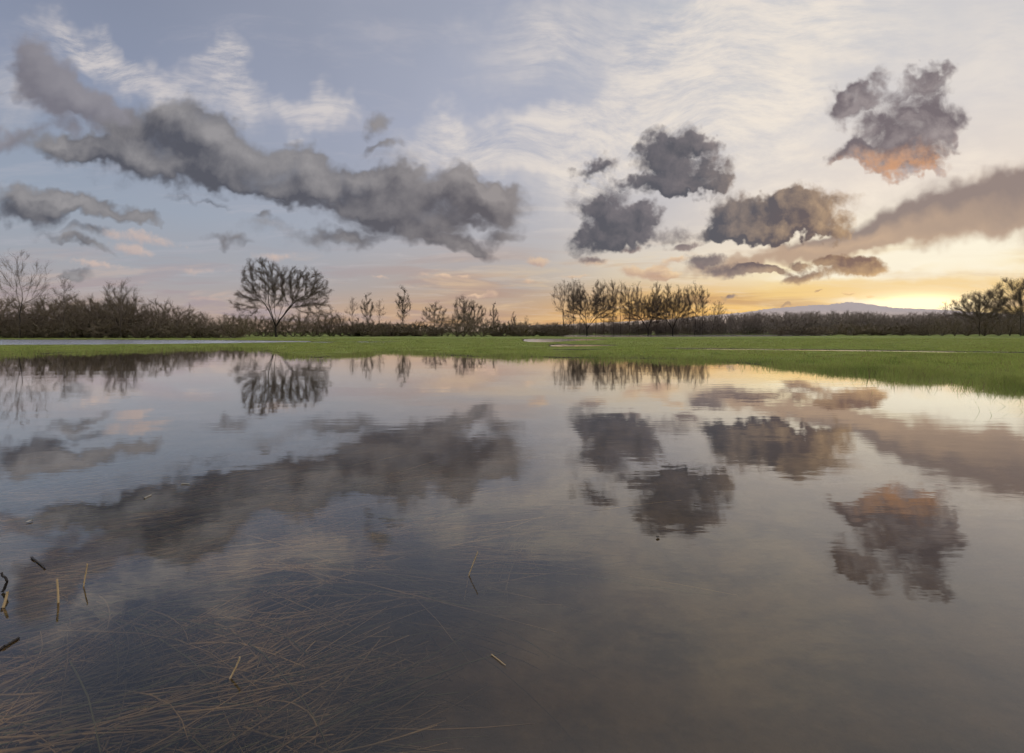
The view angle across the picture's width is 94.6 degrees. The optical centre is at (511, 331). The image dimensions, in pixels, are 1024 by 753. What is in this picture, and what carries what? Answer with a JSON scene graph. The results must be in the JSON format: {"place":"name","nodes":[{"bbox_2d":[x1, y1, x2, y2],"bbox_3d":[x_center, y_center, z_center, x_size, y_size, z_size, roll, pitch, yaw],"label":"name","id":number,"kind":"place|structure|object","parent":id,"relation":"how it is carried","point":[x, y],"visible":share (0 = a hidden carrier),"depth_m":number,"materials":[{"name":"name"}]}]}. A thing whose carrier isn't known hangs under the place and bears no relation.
{"place":"outdoors","nodes":[
{"label":"outdoors","id":0,"kind":"place"},
{"bbox_2d":[0,332,1023,752],"bbox_3d":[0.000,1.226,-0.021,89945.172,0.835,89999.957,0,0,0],"label":"ground","id":1,"kind":"structure","parent":0,"point":[872,608],"depth_m":2.71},
{"bbox_2d":[0,322,29,337],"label":"bramble bush","id":2,"kind":"object","parent":1,"relation":"on","point":[11,330],"visible":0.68,"depth_m":88.48,"materials":[{"name":"brown plant"}]},
{"bbox_2d":[0,295,43,336],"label":"hedgerow shrub","id":3,"kind":"object","parent":1,"relation":"on","point":[2,304],"visible":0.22,"depth_m":96.58,"materials":[{"name":"brown plant"}]},
{"bbox_2d":[0,249,55,337],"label":"bare tree","id":4,"kind":"object","parent":1,"relation":"on","point":[19,280],"visible":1,"depth_m":87.08,"materials":[{"name":"brown plant"}]},
{"bbox_2d":[9,316,50,337],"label":"bramble bush","id":5,"kind":"object","parent":1,"relation":"on","point":[23,327],"visible":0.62,"depth_m":88.56,"materials":[{"name":"brown plant"}]},
{"bbox_2d":[16,296,60,334],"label":"hedgerow shrub","id":6,"kind":"object","parent":1,"relation":"on","point":[33,314],"visible":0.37,"depth_m":91.00,"materials":[{"name":"brown plant"}]},
{"bbox_2d":[22,320,62,337],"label":"bramble bush","id":7,"kind":"object","parent":1,"relation":"on","point":[33,329],"visible":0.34,"depth_m":88.80,"materials":[{"name":"brown plant"}]},
{"bbox_2d":[3,290,92,337],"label":"hedgerow shrub","id":8,"kind":"object","parent":1,"relation":"on","point":[41,299],"visible":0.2,"depth_m":93.04,"materials":[{"name":"brown plant"}]},
{"bbox_2d":[36,319,72,337],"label":"bramble bush","id":9,"kind":"object","parent":1,"relation":"on","point":[49,331],"visible":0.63,"depth_m":88.35,"materials":[{"name":"brown plant"}]},
{"bbox_2d":[35,301,82,336],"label":"hedgerow shrub","id":10,"kind":"object","parent":1,"relation":"on","point":[48,315],"visible":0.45,"depth_m":90.83,"materials":[{"name":"brown plant"}]},
{"bbox_2d":[46,276,79,336],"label":"bare tree","id":11,"kind":"object","parent":1,"relation":"on","point":[64,288],"visible":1,"depth_m":86.02,"materials":[{"name":"brown plant"}]},
{"bbox_2d":[36,294,95,336],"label":"hedgerow shrub","id":12,"kind":"object","parent":1,"relation":"on","point":[67,314],"visible":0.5,"depth_m":90.91,"materials":[{"name":"brown plant"}]},
{"bbox_2d":[51,317,88,337],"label":"bramble bush","id":13,"kind":"object","parent":1,"relation":"on","point":[72,331],"visible":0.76,"depth_m":88.94,"materials":[{"name":"brown plant"}]},
{"bbox_2d":[38,295,102,337],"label":"hedgerow shrub","id":14,"kind":"object","parent":1,"relation":"on","point":[66,306],"visible":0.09,"depth_m":96.80,"materials":[{"name":"brown plant"}]},
{"bbox_2d":[65,320,98,337],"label":"bramble bush","id":15,"kind":"object","parent":1,"relation":"on","point":[77,333],"visible":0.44,"depth_m":89.77,"materials":[{"name":"brown plant"}]},
{"bbox_2d":[59,299,114,337],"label":"hedgerow shrub","id":16,"kind":"object","parent":1,"relation":"on","point":[80,315],"visible":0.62,"depth_m":90.74,"materials":[{"name":"brown plant"}]},
{"bbox_2d":[81,321,116,337],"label":"bramble bush","id":17,"kind":"object","parent":1,"relation":"on","point":[97,335],"visible":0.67,"depth_m":88.89,"materials":[{"name":"brown plant"}]},
{"bbox_2d":[88,318,130,337],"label":"bramble bush","id":18,"kind":"object","parent":1,"relation":"on","point":[104,330],"visible":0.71,"depth_m":88.51,"materials":[{"name":"brown plant"}]},
{"bbox_2d":[80,302,139,336],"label":"hedgerow shrub","id":19,"kind":"object","parent":1,"relation":"on","point":[101,314],"visible":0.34,"depth_m":91.44,"materials":[{"name":"brown plant"}]},
{"bbox_2d":[73,293,153,326],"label":"hedgerow shrub","id":20,"kind":"object","parent":1,"relation":"on","point":[99,307],"visible":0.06,"depth_m":95.14,"materials":[{"name":"brown plant"}]},
{"bbox_2d":[83,294,151,337],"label":"hedgerow shrub","id":21,"kind":"object","parent":1,"relation":"on","point":[134,299],"visible":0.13,"depth_m":96.73,"materials":[{"name":"brown plant"}]},
{"bbox_2d":[110,321,135,337],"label":"bramble bush","id":22,"kind":"object","parent":1,"relation":"on","point":[121,333],"visible":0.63,"depth_m":89.65,"materials":[{"name":"brown plant"}]},
{"bbox_2d":[101,277,146,337],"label":"bare tree","id":23,"kind":"object","parent":1,"relation":"on","point":[119,305],"visible":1,"depth_m":87.91,"materials":[{"name":"brown plant"}]},
{"bbox_2d":[101,293,147,337],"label":"hedgerow shrub","id":24,"kind":"object","parent":1,"relation":"on","point":[117,320],"visible":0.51,"depth_m":90.68,"materials":[{"name":"brown plant"}]},
{"bbox_2d":[121,320,154,337],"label":"bramble bush","id":25,"kind":"object","parent":1,"relation":"on","point":[132,332],"visible":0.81,"depth_m":89.60,"materials":[{"name":"brown plant"}]},
{"bbox_2d":[129,298,169,334],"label":"hedgerow shrub","id":26,"kind":"object","parent":1,"relation":"on","point":[150,307],"visible":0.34,"depth_m":93.64,"materials":[{"name":"brown plant"}]},
{"bbox_2d":[138,319,169,337],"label":"bramble bush","id":27,"kind":"object","parent":1,"relation":"on","point":[151,336],"visible":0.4,"depth_m":90.46,"materials":[{"name":"brown plant"}]},
{"bbox_2d":[124,296,198,337],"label":"hedgerow shrub","id":28,"kind":"object","parent":1,"relation":"on","point":[167,301],"visible":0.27,"depth_m":96.59,"materials":[{"name":"brown plant"}]},
{"bbox_2d":[146,319,181,337],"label":"bramble bush","id":29,"kind":"object","parent":1,"relation":"on","point":[159,333],"visible":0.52,"depth_m":89.24,"materials":[{"name":"brown plant"}]},
{"bbox_2d":[145,305,192,337],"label":"hedgerow shrub","id":30,"kind":"object","parent":1,"relation":"on","point":[168,317],"visible":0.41,"depth_m":92.79,"materials":[{"name":"brown plant"}]},
{"bbox_2d":[158,318,200,337],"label":"bramble bush","id":31,"kind":"object","parent":1,"relation":"on","point":[173,329],"visible":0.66,"depth_m":88.48,"materials":[{"name":"brown plant"}]},
{"bbox_2d":[154,307,210,336],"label":"hedgerow shrub","id":32,"kind":"object","parent":1,"relation":"on","point":[183,316],"visible":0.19,"depth_m":98.79,"materials":[{"name":"brown plant"}]},
{"bbox_2d":[178,320,209,337],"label":"bramble bush","id":33,"kind":"object","parent":1,"relation":"on","point":[194,334],"visible":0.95,"depth_m":88.97,"materials":[{"name":"brown plant"}]},
{"bbox_2d":[177,309,212,337],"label":"hedgerow shrub","id":34,"kind":"object","parent":1,"relation":"on","point":[195,316],"visible":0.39,"depth_m":92.75,"materials":[{"name":"brown plant"}]},
{"bbox_2d":[187,319,221,337],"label":"bramble bush","id":35,"kind":"object","parent":1,"relation":"on","point":[203,326],"visible":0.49,"depth_m":89.93,"materials":[{"name":"brown plant"}]},
{"bbox_2d":[201,321,235,337],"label":"bramble bush","id":36,"kind":"object","parent":1,"relation":"on","point":[209,331],"visible":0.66,"depth_m":89.40,"materials":[{"name":"brown plant"}]},
{"bbox_2d":[214,313,248,335],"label":"hedgerow shrub","id":37,"kind":"object","parent":1,"relation":"on","point":[233,318],"visible":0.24,"depth_m":97.07,"materials":[{"name":"brown plant"}]},
{"bbox_2d":[210,316,256,337],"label":"bramble bush","id":38,"kind":"object","parent":1,"relation":"on","point":[239,333],"visible":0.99,"depth_m":89.46,"materials":[{"name":"brown plant"}]},
{"bbox_2d":[248,315,274,336],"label":"hedge shrub","id":39,"kind":"object","parent":1,"relation":"on","point":[259,324],"visible":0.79,"depth_m":118.69,"materials":[{"name":"brown plant"}]},
{"bbox_2d":[229,257,333,336],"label":"spreading tree","id":40,"kind":"object","parent":1,"relation":"on","point":[306,278],"visible":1,"depth_m":109.21,"materials":[{"name":"brown plant"}]},
{"bbox_2d":[265,316,300,335],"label":"hedge shrub","id":41,"kind":"object","parent":1,"relation":"on","point":[281,324],"visible":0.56,"depth_m":119.86,"materials":[{"name":"brown plant"}]},
{"bbox_2d":[276,314,309,336],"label":"hedge shrub","id":42,"kind":"object","parent":1,"relation":"on","point":[292,327],"visible":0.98,"depth_m":117.95,"materials":[{"name":"brown plant"}]},
{"bbox_2d":[284,312,315,335],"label":"hedge shrub","id":43,"kind":"object","parent":1,"relation":"on","point":[301,324],"visible":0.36,"depth_m":126.33,"materials":[{"name":"brown plant"}]},
{"bbox_2d":[296,317,330,335],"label":"hedge shrub","id":44,"kind":"object","parent":1,"relation":"on","point":[311,327],"visible":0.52,"depth_m":121.47,"materials":[{"name":"brown plant"}]},
{"bbox_2d":[306,317,331,336],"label":"hedge shrub","id":45,"kind":"object","parent":1,"relation":"on","point":[316,327],"visible":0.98,"depth_m":118.76,"materials":[{"name":"brown plant"}]},
{"bbox_2d":[316,311,345,335],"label":"hedge shrub","id":46,"kind":"object","parent":1,"relation":"on","point":[326,319],"visible":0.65,"depth_m":121.45,"materials":[{"name":"brown plant"}]},
{"bbox_2d":[335,321,367,335],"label":"hedge shrub","id":47,"kind":"object","parent":1,"relation":"on","point":[348,333],"visible":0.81,"depth_m":118.49,"materials":[{"name":"brown plant"}]},
{"bbox_2d":[339,318,381,335],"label":"hedge shrub","id":48,"kind":"object","parent":1,"relation":"on","point":[351,327],"visible":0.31,"depth_m":121.32,"materials":[{"name":"brown plant"}]},
{"bbox_2d":[360,293,373,323],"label":"bare tree","id":49,"kind":"object","parent":1,"relation":"on","point":[368,313],"visible":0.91,"depth_m":149.87,"materials":[{"name":"brown plant"}]},
{"bbox_2d":[0,449,736,752],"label":"drowned straw","id":50,"kind":"object","parent":1,"relation":"on","point":[153,634],"visible":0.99,"depth_m":2.24,"materials":[{"name":"plant"}]},
{"bbox_2d":[350,321,391,336],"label":"hedge shrub","id":51,"kind":"object","parent":1,"relation":"on","point":[373,332],"visible":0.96,"depth_m":117.91,"materials":[{"name":"brown plant"}]},
{"bbox_2d":[380,323,405,335],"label":"hedge shrub","id":52,"kind":"object","parent":1,"relation":"on","point":[395,334],"visible":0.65,"depth_m":122.51,"materials":[{"name":"brown plant"}]},
{"bbox_2d":[394,286,410,323],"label":"bare tree","id":53,"kind":"object","parent":1,"relation":"on","point":[402,301],"visible":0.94,"depth_m":149.75,"materials":[{"name":"brown plant"}]},
{"bbox_2d":[395,322,432,335],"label":"hedge shrub","id":54,"kind":"object","parent":1,"relation":"on","point":[410,327],"visible":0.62,"depth_m":122.39,"materials":[{"name":"brown plant"}]},
{"bbox_2d":[412,325,444,335],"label":"hedge shrub","id":55,"kind":"object","parent":1,"relation":"on","point":[421,330],"visible":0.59,"depth_m":120.58,"materials":[{"name":"brown plant"}]},
{"bbox_2d":[421,302,448,323],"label":"bare tree","id":56,"kind":"object","parent":1,"relation":"on","point":[434,310],"visible":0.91,"depth_m":149.55,"materials":[{"name":"brown plant"}]},
{"bbox_2d":[425,324,445,336],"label":"hedge shrub","id":57,"kind":"object","parent":1,"relation":"on","point":[437,329],"visible":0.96,"depth_m":118.78,"materials":[{"name":"brown plant"}]},
{"bbox_2d":[442,314,472,335],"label":"hedge shrub","id":58,"kind":"object","parent":1,"relation":"on","point":[450,329],"visible":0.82,"depth_m":118.50,"materials":[{"name":"brown plant"}]},
{"bbox_2d":[453,294,472,321],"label":"bare tree","id":59,"kind":"object","parent":1,"relation":"on","point":[463,307],"visible":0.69,"depth_m":149.72,"materials":[{"name":"brown plant"}]},
{"bbox_2d":[448,311,479,336],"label":"hedge shrub","id":60,"kind":"object","parent":1,"relation":"on","point":[462,321],"visible":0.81,"depth_m":118.13,"materials":[{"name":"brown plant"}]},
{"bbox_2d":[464,301,486,323],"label":"bare tree","id":61,"kind":"object","parent":1,"relation":"on","point":[479,308],"visible":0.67,"depth_m":149.47,"materials":[{"name":"brown plant"}]},
{"bbox_2d":[466,318,498,336],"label":"hedge shrub","id":62,"kind":"object","parent":1,"relation":"on","point":[480,334],"visible":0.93,"depth_m":117.83,"materials":[{"name":"brown plant"}]},
{"bbox_2d":[485,320,520,335],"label":"hedge shrub","id":63,"kind":"object","parent":1,"relation":"on","point":[501,329],"visible":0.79,"depth_m":119.64,"materials":[{"name":"brown plant"}]},
{"bbox_2d":[0,338,1023,412],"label":"grass","id":64,"kind":"structure","parent":1,"relation":"on","point":[1010,379],"depth_m":25.87,"materials":[{"name":"plant"}]},
{"bbox_2d":[508,321,534,335],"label":"hedge shrub","id":65,"kind":"object","parent":1,"relation":"on","point":[524,332],"visible":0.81,"depth_m":119.09,"materials":[{"name":"brown plant"}]},
{"bbox_2d":[538,324,572,335],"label":"hedge shrub","id":66,"kind":"object","parent":1,"relation":"on","point":[550,326],"visible":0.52,"depth_m":122.52,"materials":[{"name":"brown plant"}]},
{"bbox_2d":[544,321,575,336],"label":"hedge shrub","id":67,"kind":"object","parent":1,"relation":"on","point":[551,329],"visible":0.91,"depth_m":120.01,"materials":[{"name":"brown plant"}]},
{"bbox_2d":[551,280,578,322],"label":"poplar tree","id":68,"kind":"object","parent":1,"relation":"on","point":[564,294],"visible":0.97,"depth_m":184.64,"materials":[{"name":"brown plant"}]},
{"bbox_2d":[565,281,579,323],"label":"poplar tree","id":69,"kind":"object","parent":1,"relation":"on","point":[572,289],"visible":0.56,"depth_m":189.18,"materials":[{"name":"brown plant"}]},
{"bbox_2d":[563,288,618,334],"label":"poplar tree","id":70,"kind":"object","parent":1,"relation":"on","point":[592,305],"visible":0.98,"depth_m":184.21,"materials":[{"name":"brown plant"}]},
{"bbox_2d":[590,281,605,334],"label":"poplar tree","id":71,"kind":"object","parent":1,"relation":"on","point":[597,293],"visible":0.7,"depth_m":188.31,"materials":[{"name":"brown plant"}]},
{"bbox_2d":[596,282,608,334],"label":"poplar tree","id":72,"kind":"object","parent":1,"relation":"on","point":[602,290],"visible":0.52,"depth_m":192.24,"materials":[{"name":"brown plant"}]},
{"bbox_2d":[607,279,619,334],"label":"poplar tree","id":73,"kind":"object","parent":1,"relation":"on","point":[611,291],"visible":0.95,"depth_m":184.89,"materials":[{"name":"brown plant"}]},
{"bbox_2d":[611,280,628,334],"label":"poplar tree","id":74,"kind":"object","parent":1,"relation":"on","point":[621,288],"visible":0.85,"depth_m":188.71,"materials":[{"name":"brown plant"}]},
{"bbox_2d":[618,284,639,334],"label":"poplar tree","id":75,"kind":"object","parent":1,"relation":"on","point":[630,297],"visible":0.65,"depth_m":191.95,"materials":[{"name":"brown plant"}]},
{"bbox_2d":[630,285,644,330],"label":"poplar tree","id":76,"kind":"object","parent":1,"relation":"on","point":[637,301],"visible":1,"depth_m":184.84,"materials":[{"name":"brown plant"}]},
{"bbox_2d":[621,293,671,334],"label":"poplar tree","id":77,"kind":"object","parent":1,"relation":"on","point":[649,310],"visible":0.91,"depth_m":188.23,"materials":[{"name":"plant"}]},
{"bbox_2d":[662,283,674,334],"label":"poplar tree","id":78,"kind":"object","parent":1,"relation":"on","point":[669,304],"visible":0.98,"depth_m":184.91,"materials":[{"name":"brown plant"}]},
{"bbox_2d":[645,291,697,334],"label":"poplar tree","id":79,"kind":"object","parent":1,"relation":"on","point":[674,308],"visible":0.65,"depth_m":186.64,"materials":[{"name":"brown plant"}]},
{"bbox_2d":[683,286,694,326],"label":"poplar tree","id":80,"kind":"object","parent":1,"relation":"on","point":[688,296],"visible":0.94,"depth_m":184.93,"materials":[{"name":"brown plant"}]},
{"bbox_2d":[686,281,705,334],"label":"poplar tree","id":81,"kind":"object","parent":1,"relation":"on","point":[694,301],"visible":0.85,"depth_m":188.55,"materials":[{"name":"brown plant"}]},
{"bbox_2d":[695,286,709,333],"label":"poplar tree","id":82,"kind":"object","parent":1,"relation":"on","point":[702,311],"visible":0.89,"depth_m":192.85,"materials":[{"name":"brown plant"}]},
{"bbox_2d":[709,301,726,334],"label":"poplar tree","id":83,"kind":"object","parent":1,"relation":"on","point":[718,310],"visible":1,"depth_m":191.29,"materials":[{"name":"brown plant"}]},
{"bbox_2d":[510,309,1023,334],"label":"wood","id":84,"kind":"object","parent":1,"relation":"on","point":[750,325],"visible":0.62,"depth_m":202.38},
{"bbox_2d":[769,326,787,335],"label":"willow bush","id":85,"kind":"object","parent":1,"relation":"on","point":[777,333],"visible":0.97,"depth_m":149.17,"materials":[{"name":"brown plant"}]},
{"bbox_2d":[778,323,814,335],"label":"willow bush","id":86,"kind":"object","parent":1,"relation":"on","point":[795,333],"visible":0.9,"depth_m":148.85,"materials":[{"name":"brown plant"}]},
{"bbox_2d":[795,325,833,335],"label":"willow bush","id":87,"kind":"object","parent":1,"relation":"on","point":[817,332],"visible":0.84,"depth_m":148.44,"materials":[{"name":"brown plant"}]},
{"bbox_2d":[827,322,880,335],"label":"willow bush","id":88,"kind":"object","parent":1,"relation":"on","point":[857,331],"visible":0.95,"depth_m":148.32,"materials":[{"name":"brown plant"}]},
{"bbox_2d":[859,322,908,335],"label":"willow bush","id":89,"kind":"object","parent":1,"relation":"on","point":[890,329],"visible":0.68,"depth_m":147.76,"materials":[{"name":"brown plant"}]},
{"bbox_2d":[883,324,919,335],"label":"willow bush","id":90,"kind":"object","parent":1,"relation":"on","point":[910,331],"visible":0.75,"depth_m":148.47,"materials":[{"name":"brown plant"}]},
{"bbox_2d":[898,322,946,335],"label":"willow bush","id":91,"kind":"object","parent":1,"relation":"on","point":[910,326],"visible":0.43,"depth_m":148.87,"materials":[{"name":"brown plant"}]},
{"bbox_2d":[915,319,944,335],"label":"hedge shrub","id":92,"kind":"object","parent":1,"relation":"on","point":[930,329],"visible":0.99,"depth_m":134.76,"materials":[{"name":"brown plant"}]},
{"bbox_2d":[925,315,959,335],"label":"hedge shrub","id":93,"kind":"object","parent":1,"relation":"on","point":[943,332],"visible":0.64,"depth_m":139.74,"materials":[{"name":"brown plant"}]},
{"bbox_2d":[944,319,965,335],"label":"hedge shrub","id":94,"kind":"object","parent":1,"relation":"on","point":[954,326],"visible":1,"depth_m":134.77,"materials":[{"name":"brown plant"}]},
{"bbox_2d":[944,315,992,335],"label":"hedge shrub","id":95,"kind":"object","parent":1,"relation":"on","point":[969,331],"visible":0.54,"depth_m":139.21,"materials":[{"name":"brown plant"}]},
{"bbox_2d":[949,290,1011,335],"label":"broad tree","id":96,"kind":"object","parent":1,"relation":"on","point":[977,306],"visible":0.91,"depth_m":127.77,"materials":[{"name":"brown plant"}]},
{"bbox_2d":[966,315,1003,335],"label":"hedge shrub","id":97,"kind":"object","parent":1,"relation":"on","point":[986,326],"visible":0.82,"depth_m":134.61,"materials":[{"name":"brown plant"}]},
{"bbox_2d":[983,316,1017,335],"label":"hedge shrub","id":98,"kind":"object","parent":1,"relation":"on","point":[995,333],"visible":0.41,"depth_m":139.92,"materials":[{"name":"brown plant"}]},
{"bbox_2d":[980,276,1023,335],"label":"broad tree","id":99,"kind":"object","parent":1,"relation":"on","point":[1000,296],"visible":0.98,"depth_m":120.52,"materials":[{"name":"brown plant"}]},
{"bbox_2d":[996,315,1023,335],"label":"hedge shrub","id":100,"kind":"object","parent":1,"relation":"on","point":[1011,326],"visible":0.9,"depth_m":134.67,"materials":[{"name":"brown plant"}]},
{"bbox_2d":[997,313,1023,335],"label":"hedge shrub","id":101,"kind":"object","parent":1,"relation":"on","point":[1022,334],"visible":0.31,"depth_m":140.84,"materials":[{"name":"brown plant"}]},
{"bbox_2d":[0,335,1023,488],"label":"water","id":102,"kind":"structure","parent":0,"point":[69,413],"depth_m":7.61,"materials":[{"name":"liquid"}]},
{"bbox_2d":[0,0,1023,328],"label":"sky","id":103,"kind":"structure","parent":0,"point":[759,154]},
{"bbox_2d":[260,302,1005,331],"bbox_3d":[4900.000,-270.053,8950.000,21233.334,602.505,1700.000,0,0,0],"label":"hills","id":104,"kind":"structure","parent":0,"point":[849,307],"depth_m":8826.18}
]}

